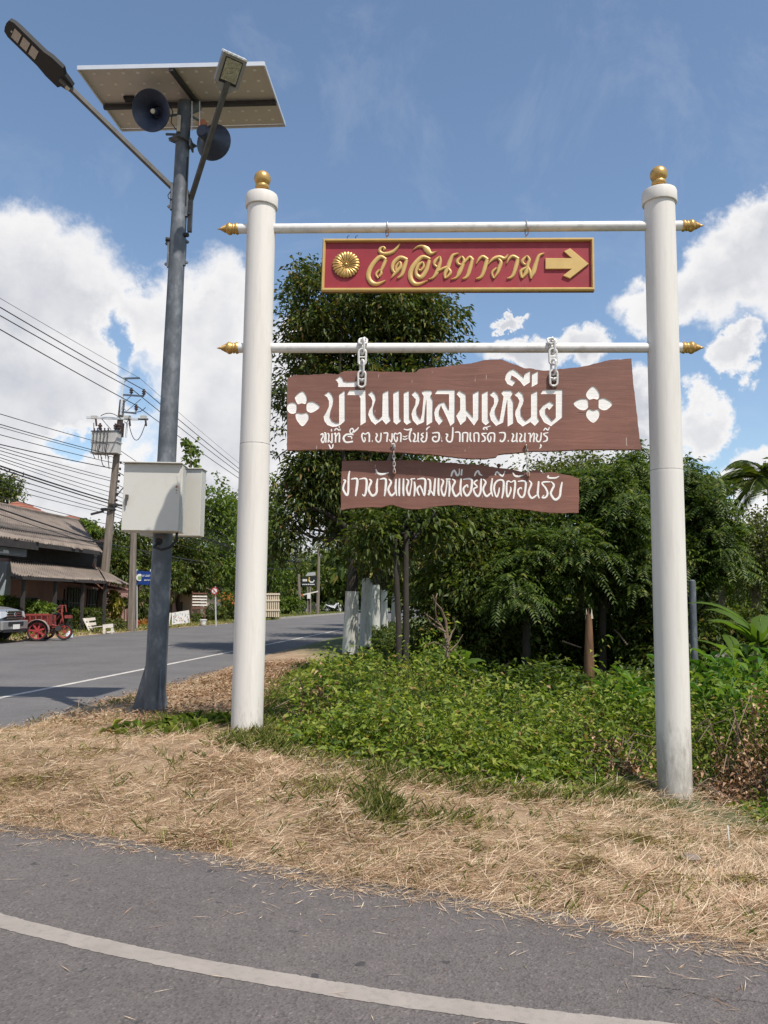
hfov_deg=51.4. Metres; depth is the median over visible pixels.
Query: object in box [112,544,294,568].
overhead wire
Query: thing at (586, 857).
matted tufts
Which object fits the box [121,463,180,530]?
door
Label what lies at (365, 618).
roadside tree
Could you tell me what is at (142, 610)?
shrub
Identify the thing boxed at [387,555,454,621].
tree
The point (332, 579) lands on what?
woods
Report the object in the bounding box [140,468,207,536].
control box
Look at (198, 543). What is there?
overhead wire
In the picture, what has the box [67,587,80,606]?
window
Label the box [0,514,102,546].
overhead wire
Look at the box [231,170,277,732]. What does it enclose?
gate post
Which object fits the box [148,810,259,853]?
straw heap
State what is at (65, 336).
overhead wire
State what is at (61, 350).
overhead wire
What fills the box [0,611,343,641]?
roadside grass
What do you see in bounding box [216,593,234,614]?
orange flowers
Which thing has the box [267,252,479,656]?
roadside tree
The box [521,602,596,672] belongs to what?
shrub
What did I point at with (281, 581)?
garden tree
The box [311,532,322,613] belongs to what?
utility pole
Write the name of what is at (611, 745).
dry stems
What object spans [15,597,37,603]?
window
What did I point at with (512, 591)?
feather tree
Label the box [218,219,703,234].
cross bar
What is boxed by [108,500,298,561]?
overhead wire
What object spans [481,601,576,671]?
shrub
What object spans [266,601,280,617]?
round hedge
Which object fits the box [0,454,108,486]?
overhead wire
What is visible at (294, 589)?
garden tree
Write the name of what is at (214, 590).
round road sign
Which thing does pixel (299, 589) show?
utility pole
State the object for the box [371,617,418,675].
undergrowth
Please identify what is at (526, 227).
sign hook
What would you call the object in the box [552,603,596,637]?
shrub
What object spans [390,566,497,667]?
shrub
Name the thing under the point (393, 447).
chain
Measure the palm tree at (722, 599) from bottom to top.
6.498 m
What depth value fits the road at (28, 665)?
19.57 m
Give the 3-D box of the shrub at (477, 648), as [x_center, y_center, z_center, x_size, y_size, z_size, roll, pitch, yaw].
[1.767,2.384,15.190,2.243,2.676,2.114,2,-6,-7]
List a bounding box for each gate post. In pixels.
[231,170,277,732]
[642,165,692,799]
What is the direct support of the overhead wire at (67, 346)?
attached to the utility pole at (109, 525)
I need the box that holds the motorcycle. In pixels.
[324,602,342,611]
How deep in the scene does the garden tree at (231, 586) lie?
71.96 m
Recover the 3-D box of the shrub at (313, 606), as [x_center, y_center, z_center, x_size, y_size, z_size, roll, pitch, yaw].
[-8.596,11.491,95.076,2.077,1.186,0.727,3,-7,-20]
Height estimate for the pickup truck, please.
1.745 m
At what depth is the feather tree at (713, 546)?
14.77 m
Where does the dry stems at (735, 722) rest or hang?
on the ground at (304, 652)
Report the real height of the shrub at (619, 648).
2.343 m
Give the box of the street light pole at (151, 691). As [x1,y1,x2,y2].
[4,18,246,714]
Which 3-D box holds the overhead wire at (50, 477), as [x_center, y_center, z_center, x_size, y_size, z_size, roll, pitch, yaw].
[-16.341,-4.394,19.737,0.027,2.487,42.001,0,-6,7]
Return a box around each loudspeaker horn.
[132,88,169,131]
[196,119,230,160]
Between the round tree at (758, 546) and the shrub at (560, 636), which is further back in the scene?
the round tree at (758, 546)
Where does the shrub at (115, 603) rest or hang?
on the ground at (304, 652)
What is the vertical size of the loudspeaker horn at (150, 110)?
0.429 m
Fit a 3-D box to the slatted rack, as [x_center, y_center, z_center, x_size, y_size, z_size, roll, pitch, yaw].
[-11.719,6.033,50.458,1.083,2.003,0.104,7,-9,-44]
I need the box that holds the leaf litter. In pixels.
[0,658,319,731]
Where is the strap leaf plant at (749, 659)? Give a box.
[731,642,767,699]
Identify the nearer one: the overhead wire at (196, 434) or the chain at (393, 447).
the chain at (393, 447)
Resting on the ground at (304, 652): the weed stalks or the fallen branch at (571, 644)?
the weed stalks
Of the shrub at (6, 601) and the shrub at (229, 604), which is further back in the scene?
the shrub at (229, 604)
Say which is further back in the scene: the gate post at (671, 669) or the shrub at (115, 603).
the shrub at (115, 603)
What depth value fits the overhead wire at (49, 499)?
34.81 m
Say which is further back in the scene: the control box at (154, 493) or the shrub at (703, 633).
the shrub at (703, 633)
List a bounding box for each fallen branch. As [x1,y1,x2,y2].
[562,641,581,647]
[613,629,627,644]
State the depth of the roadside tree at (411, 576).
47.43 m
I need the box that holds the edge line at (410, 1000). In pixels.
[0,913,676,1023]
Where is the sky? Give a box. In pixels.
[0,0,767,600]
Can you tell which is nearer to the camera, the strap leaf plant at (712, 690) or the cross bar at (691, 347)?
the cross bar at (691, 347)
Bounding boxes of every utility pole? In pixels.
[86,377,147,606]
[127,533,136,631]
[298,574,300,609]
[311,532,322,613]
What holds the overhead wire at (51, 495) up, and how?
attached to the utility pole at (109, 525)
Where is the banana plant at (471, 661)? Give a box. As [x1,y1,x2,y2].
[433,649,484,685]
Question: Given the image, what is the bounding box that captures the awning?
[61,581,135,616]
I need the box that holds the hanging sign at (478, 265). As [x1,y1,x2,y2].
[321,235,594,292]
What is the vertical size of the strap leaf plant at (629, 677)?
0.970 m
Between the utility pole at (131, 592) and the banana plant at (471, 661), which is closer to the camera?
the banana plant at (471, 661)
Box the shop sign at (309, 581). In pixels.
[301,572,317,613]
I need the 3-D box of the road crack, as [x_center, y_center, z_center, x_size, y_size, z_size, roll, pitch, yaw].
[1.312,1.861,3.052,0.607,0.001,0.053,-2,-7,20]
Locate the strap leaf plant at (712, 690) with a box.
[690,676,767,766]
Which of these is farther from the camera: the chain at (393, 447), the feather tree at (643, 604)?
the feather tree at (643, 604)
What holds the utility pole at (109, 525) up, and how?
on the ground at (304, 652)
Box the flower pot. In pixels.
[199,619,206,625]
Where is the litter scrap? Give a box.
[682,853,701,859]
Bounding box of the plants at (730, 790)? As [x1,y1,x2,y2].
[281,593,767,806]
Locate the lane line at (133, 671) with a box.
[0,620,388,698]
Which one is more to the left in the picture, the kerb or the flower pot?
the flower pot
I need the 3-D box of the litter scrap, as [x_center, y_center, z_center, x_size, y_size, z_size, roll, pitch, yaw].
[1.881,2.099,4.861,0.121,0.024,0.124,-4,-8,34]
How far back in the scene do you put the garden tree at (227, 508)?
60.65 m
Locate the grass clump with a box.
[100,708,288,737]
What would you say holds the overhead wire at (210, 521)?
attached to the utility pole at (109, 525)
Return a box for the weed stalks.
[281,649,767,805]
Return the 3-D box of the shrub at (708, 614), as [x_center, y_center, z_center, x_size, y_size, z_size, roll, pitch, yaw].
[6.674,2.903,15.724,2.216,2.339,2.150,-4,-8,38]
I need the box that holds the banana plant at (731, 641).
[698,634,766,677]
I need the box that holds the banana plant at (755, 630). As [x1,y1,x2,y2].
[687,601,767,677]
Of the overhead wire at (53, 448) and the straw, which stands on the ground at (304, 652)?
the straw
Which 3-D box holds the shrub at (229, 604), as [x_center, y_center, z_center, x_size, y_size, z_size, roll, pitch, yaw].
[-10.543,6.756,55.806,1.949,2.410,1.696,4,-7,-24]
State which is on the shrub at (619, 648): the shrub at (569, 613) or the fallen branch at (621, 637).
the fallen branch at (621, 637)
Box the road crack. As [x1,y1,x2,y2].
[643,985,766,1002]
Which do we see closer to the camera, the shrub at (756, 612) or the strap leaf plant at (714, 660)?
the strap leaf plant at (714, 660)
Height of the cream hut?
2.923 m
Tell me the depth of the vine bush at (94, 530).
46.51 m
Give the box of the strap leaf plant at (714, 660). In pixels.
[646,647,743,742]
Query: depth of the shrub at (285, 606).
78.76 m
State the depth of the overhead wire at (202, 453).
51.56 m
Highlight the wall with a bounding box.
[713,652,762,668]
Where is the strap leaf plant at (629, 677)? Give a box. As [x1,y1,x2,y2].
[585,665,655,752]
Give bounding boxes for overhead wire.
[0,298,138,377]
[0,307,143,389]
[0,315,130,388]
[0,329,135,404]
[0,424,111,454]
[0,427,110,456]
[0,434,111,462]
[0,444,109,467]
[0,447,109,477]
[0,450,109,480]
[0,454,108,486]
[0,457,108,491]
[0,460,106,495]
[0,465,107,500]
[0,468,107,502]
[0,474,106,506]
[0,480,106,510]
[0,486,106,513]
[0,496,104,523]
[0,508,103,542]
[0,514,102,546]
[1,414,108,444]
[107,503,300,562]
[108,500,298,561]
[111,468,297,557]
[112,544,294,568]
[112,548,299,569]
[114,516,297,563]
[114,526,285,564]
[134,391,275,498]
[138,407,293,512]
[142,380,280,495]
[146,392,271,493]
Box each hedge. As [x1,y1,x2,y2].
[56,606,107,631]
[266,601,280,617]
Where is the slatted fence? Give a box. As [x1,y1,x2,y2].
[266,593,279,616]
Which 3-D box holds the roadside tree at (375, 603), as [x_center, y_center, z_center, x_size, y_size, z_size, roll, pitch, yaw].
[-0.296,0.657,32.663,6.406,9.652,5.049,3,-7,-19]
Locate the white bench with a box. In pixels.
[83,617,114,633]
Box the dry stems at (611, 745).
[497,706,738,776]
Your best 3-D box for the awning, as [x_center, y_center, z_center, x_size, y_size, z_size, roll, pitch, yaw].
[-13.593,4.476,38.084,2.282,2.286,3.295,0,-6,7]
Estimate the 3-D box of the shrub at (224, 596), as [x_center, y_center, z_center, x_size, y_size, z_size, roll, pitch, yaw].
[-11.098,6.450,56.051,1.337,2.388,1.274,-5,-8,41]
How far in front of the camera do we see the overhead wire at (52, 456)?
34.81 m
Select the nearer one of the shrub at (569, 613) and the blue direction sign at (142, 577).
the shrub at (569, 613)
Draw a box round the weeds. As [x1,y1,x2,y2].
[250,607,767,823]
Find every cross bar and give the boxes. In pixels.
[217,341,704,353]
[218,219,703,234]
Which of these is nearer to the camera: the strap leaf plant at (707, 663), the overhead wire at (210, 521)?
the strap leaf plant at (707, 663)
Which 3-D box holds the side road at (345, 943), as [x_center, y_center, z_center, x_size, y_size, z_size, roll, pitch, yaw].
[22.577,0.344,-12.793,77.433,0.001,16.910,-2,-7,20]
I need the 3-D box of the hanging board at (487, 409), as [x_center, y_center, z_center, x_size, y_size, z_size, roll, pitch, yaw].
[0.729,-0.970,7.497,3.307,0.958,0.057,0,-6,2]
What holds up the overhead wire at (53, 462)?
attached to the utility pole at (109, 525)
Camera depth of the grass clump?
7.65 m
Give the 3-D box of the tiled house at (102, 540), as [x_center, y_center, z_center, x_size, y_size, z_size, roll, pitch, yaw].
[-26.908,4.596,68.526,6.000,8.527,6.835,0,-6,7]
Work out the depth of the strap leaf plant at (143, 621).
42.21 m
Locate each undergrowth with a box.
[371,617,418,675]
[416,635,767,718]
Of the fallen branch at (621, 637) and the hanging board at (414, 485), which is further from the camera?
the fallen branch at (621, 637)
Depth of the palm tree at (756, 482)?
22.18 m
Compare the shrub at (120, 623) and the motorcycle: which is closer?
the shrub at (120, 623)
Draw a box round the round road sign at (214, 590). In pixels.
[211,586,217,625]
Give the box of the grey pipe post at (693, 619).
[689,580,697,680]
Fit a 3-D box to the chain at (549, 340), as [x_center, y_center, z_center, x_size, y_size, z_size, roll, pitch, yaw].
[1.590,-1.417,7.560,0.098,0.526,0.259,1,-6,0]
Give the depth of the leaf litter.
10.33 m
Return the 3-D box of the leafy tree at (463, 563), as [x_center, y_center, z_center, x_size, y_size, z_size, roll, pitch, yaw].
[1.909,1.357,16.941,4.171,5.675,5.501,-2,-7,22]
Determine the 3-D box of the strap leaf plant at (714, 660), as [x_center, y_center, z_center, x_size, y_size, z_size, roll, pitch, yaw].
[3.875,2.284,9.795,1.156,1.270,0.669,-3,-7,28]
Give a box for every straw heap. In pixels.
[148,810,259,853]
[163,746,285,794]
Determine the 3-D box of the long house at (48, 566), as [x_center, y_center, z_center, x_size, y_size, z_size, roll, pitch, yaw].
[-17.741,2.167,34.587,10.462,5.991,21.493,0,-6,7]
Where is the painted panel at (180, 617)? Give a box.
[169,610,189,624]
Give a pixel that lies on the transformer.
(112, 438)
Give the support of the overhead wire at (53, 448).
attached to the utility pole at (109, 525)
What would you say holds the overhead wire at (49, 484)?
attached to the utility pole at (109, 525)
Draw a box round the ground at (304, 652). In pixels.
[0,602,767,943]
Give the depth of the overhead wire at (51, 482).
34.87 m
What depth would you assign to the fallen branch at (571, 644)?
14.55 m
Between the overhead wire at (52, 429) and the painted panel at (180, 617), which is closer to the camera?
the overhead wire at (52, 429)
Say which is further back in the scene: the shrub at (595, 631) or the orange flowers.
the orange flowers
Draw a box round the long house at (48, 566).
[0,503,128,634]
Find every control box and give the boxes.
[121,461,187,550]
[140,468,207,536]
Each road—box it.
[0,608,420,731]
[0,822,767,1023]
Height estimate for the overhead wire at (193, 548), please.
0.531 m
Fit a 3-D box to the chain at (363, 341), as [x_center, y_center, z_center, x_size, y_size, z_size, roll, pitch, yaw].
[-0.205,-1.423,7.633,0.098,0.540,0.259,1,-6,0]
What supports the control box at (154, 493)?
attached to the street light pole at (151, 691)
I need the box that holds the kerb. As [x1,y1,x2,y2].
[279,613,343,618]
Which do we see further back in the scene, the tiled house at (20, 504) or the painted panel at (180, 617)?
the tiled house at (20, 504)
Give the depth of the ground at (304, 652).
5.58 m
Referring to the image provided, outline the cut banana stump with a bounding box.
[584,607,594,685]
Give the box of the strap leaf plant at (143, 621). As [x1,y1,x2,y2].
[138,617,147,624]
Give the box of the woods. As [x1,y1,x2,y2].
[150,543,750,616]
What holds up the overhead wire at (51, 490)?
attached to the utility pole at (109, 525)
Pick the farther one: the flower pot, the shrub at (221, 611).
the shrub at (221, 611)
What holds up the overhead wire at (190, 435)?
attached to the utility pole at (109, 525)
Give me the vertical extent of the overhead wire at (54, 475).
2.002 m
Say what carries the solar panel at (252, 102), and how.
attached to the street light pole at (151, 691)
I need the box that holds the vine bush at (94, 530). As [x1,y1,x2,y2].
[79,518,104,541]
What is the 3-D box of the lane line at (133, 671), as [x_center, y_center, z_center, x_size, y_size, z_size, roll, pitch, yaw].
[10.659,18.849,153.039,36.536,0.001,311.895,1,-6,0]
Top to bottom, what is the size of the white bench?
0.755 m
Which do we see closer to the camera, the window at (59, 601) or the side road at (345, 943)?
the side road at (345, 943)
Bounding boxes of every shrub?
[0,594,17,606]
[8,598,59,632]
[105,618,126,630]
[106,588,124,622]
[123,595,127,626]
[135,585,149,619]
[189,612,201,622]
[199,603,229,621]
[219,587,234,613]
[222,592,234,618]
[273,595,306,613]
[304,603,319,611]
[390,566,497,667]
[417,568,539,675]
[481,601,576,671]
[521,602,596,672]
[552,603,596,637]
[559,604,635,665]
[573,599,653,678]
[620,597,729,675]
[688,600,755,668]
[705,599,767,664]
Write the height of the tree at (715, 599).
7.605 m
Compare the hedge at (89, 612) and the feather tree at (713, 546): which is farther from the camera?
the hedge at (89, 612)
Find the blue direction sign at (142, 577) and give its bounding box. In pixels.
[136,569,150,630]
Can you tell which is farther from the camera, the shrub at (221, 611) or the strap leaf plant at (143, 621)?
the shrub at (221, 611)
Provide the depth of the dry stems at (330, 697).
8.79 m
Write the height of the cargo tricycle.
1.242 m
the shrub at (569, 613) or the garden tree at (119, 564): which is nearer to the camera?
the shrub at (569, 613)
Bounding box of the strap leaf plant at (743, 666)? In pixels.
[690,644,767,718]
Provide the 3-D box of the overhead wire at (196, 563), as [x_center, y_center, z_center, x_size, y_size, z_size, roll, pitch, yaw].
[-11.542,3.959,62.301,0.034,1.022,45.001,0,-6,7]
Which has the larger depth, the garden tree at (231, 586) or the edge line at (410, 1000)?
the garden tree at (231, 586)
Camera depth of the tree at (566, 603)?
48.34 m
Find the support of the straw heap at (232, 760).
on the ground at (304, 652)
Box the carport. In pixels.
[0,531,39,596]
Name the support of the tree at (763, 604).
on the ground at (304, 652)
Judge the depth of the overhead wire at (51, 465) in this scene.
34.68 m
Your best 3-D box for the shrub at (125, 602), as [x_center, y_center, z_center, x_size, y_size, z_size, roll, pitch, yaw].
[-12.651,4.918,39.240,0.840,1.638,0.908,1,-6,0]
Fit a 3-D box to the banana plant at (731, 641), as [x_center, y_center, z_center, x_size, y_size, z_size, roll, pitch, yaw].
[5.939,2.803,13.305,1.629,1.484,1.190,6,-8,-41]
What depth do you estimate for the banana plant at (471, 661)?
12.53 m
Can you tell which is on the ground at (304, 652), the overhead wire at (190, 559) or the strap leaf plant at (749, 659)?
the strap leaf plant at (749, 659)
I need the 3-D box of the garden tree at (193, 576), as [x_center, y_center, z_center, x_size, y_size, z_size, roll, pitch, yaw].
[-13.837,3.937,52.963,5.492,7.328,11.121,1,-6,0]
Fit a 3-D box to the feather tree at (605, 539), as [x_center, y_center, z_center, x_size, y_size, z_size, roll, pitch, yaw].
[4.125,1.199,15.093,3.185,5.547,3.810,1,-6,0]
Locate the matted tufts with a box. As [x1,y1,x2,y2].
[0,709,767,898]
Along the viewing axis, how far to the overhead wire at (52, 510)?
35.15 m
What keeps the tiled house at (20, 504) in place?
on the ground at (304, 652)
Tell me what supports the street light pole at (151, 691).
on the ground at (304, 652)
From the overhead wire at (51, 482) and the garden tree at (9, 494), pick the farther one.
the garden tree at (9, 494)
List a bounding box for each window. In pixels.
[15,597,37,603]
[56,599,66,606]
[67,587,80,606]
[86,589,96,606]
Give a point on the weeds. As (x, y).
(346, 669)
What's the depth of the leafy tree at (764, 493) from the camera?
19.15 m
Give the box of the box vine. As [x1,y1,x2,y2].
[180,437,203,467]
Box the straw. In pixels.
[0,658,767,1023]
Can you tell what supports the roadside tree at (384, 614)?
on the ground at (304, 652)
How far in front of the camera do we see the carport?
28.06 m
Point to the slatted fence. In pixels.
(272, 600)
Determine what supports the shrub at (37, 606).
on the ground at (304, 652)
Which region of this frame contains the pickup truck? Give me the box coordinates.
[0,606,27,639]
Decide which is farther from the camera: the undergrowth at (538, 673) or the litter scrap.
the undergrowth at (538, 673)
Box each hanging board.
[287,358,640,459]
[341,460,578,513]
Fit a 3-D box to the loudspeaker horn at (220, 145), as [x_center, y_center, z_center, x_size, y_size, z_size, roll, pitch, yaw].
[-2.146,-4.674,9.908,0.452,0.460,0.421,1,-6,0]
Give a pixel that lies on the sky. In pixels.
(394, 111)
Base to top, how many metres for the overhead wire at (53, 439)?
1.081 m
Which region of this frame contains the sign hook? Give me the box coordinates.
[525,220,528,237]
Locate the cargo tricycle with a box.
[24,605,72,640]
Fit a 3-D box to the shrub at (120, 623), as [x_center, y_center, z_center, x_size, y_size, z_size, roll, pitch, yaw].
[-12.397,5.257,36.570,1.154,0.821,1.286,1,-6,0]
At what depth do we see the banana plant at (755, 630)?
12.05 m
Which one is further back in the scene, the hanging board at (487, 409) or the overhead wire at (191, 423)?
the overhead wire at (191, 423)
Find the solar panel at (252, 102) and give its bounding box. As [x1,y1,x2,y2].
[77,61,285,131]
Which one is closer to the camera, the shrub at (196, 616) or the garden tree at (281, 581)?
the shrub at (196, 616)
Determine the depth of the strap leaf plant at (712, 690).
8.60 m
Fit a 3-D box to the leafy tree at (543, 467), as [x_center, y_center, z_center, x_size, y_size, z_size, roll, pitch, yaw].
[3.803,1.280,18.670,3.287,6.480,5.407,-5,-8,39]
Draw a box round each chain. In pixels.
[357,337,367,387]
[391,443,395,474]
[524,444,529,477]
[546,336,558,386]
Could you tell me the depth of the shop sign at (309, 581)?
82.20 m
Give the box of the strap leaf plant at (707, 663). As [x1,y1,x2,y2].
[689,649,759,723]
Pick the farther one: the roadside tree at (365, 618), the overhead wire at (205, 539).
the overhead wire at (205, 539)
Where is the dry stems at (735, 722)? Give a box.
[643,696,767,816]
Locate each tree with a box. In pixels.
[0,469,30,503]
[99,519,179,616]
[143,531,225,611]
[194,471,237,601]
[220,544,235,605]
[233,472,297,599]
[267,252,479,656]
[271,535,339,610]
[291,450,437,649]
[322,453,433,629]
[325,518,415,626]
[329,455,478,678]
[381,457,574,632]
[381,562,417,622]
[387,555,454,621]
[465,516,577,674]
[488,450,616,617]
[535,439,652,681]
[546,577,591,624]
[560,577,637,622]
[598,488,711,633]
[644,452,766,627]
[700,582,767,620]
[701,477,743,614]
[710,499,767,616]
[715,460,767,520]
[730,579,767,608]
[760,457,767,495]
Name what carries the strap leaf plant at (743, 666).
on the ground at (304, 652)
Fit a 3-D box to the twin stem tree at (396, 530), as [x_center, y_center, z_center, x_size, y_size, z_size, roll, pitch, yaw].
[0.558,1.056,14.465,2.501,4.611,3.356,-6,-9,44]
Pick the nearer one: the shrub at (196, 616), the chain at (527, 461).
the chain at (527, 461)
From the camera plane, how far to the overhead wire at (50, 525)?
34.97 m
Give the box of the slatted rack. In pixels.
[191,591,206,619]
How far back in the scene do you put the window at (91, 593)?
39.79 m
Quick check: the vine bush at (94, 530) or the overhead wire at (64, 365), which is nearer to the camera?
the overhead wire at (64, 365)
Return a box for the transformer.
[90,422,121,458]
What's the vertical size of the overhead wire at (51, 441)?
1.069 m
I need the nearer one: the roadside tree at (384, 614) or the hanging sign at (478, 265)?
the hanging sign at (478, 265)
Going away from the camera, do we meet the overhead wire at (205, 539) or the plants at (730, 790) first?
the plants at (730, 790)
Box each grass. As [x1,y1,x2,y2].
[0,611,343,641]
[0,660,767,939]
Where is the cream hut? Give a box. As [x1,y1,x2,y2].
[182,587,226,616]
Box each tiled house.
[9,502,43,511]
[67,515,114,542]
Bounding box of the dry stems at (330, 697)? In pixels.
[272,678,429,717]
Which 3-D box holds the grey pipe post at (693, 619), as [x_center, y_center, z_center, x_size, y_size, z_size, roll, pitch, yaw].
[5.189,2.281,13.336,0.200,2.288,0.195,1,-6,0]
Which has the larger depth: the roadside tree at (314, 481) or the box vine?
the roadside tree at (314, 481)
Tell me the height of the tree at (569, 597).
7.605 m
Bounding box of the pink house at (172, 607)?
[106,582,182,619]

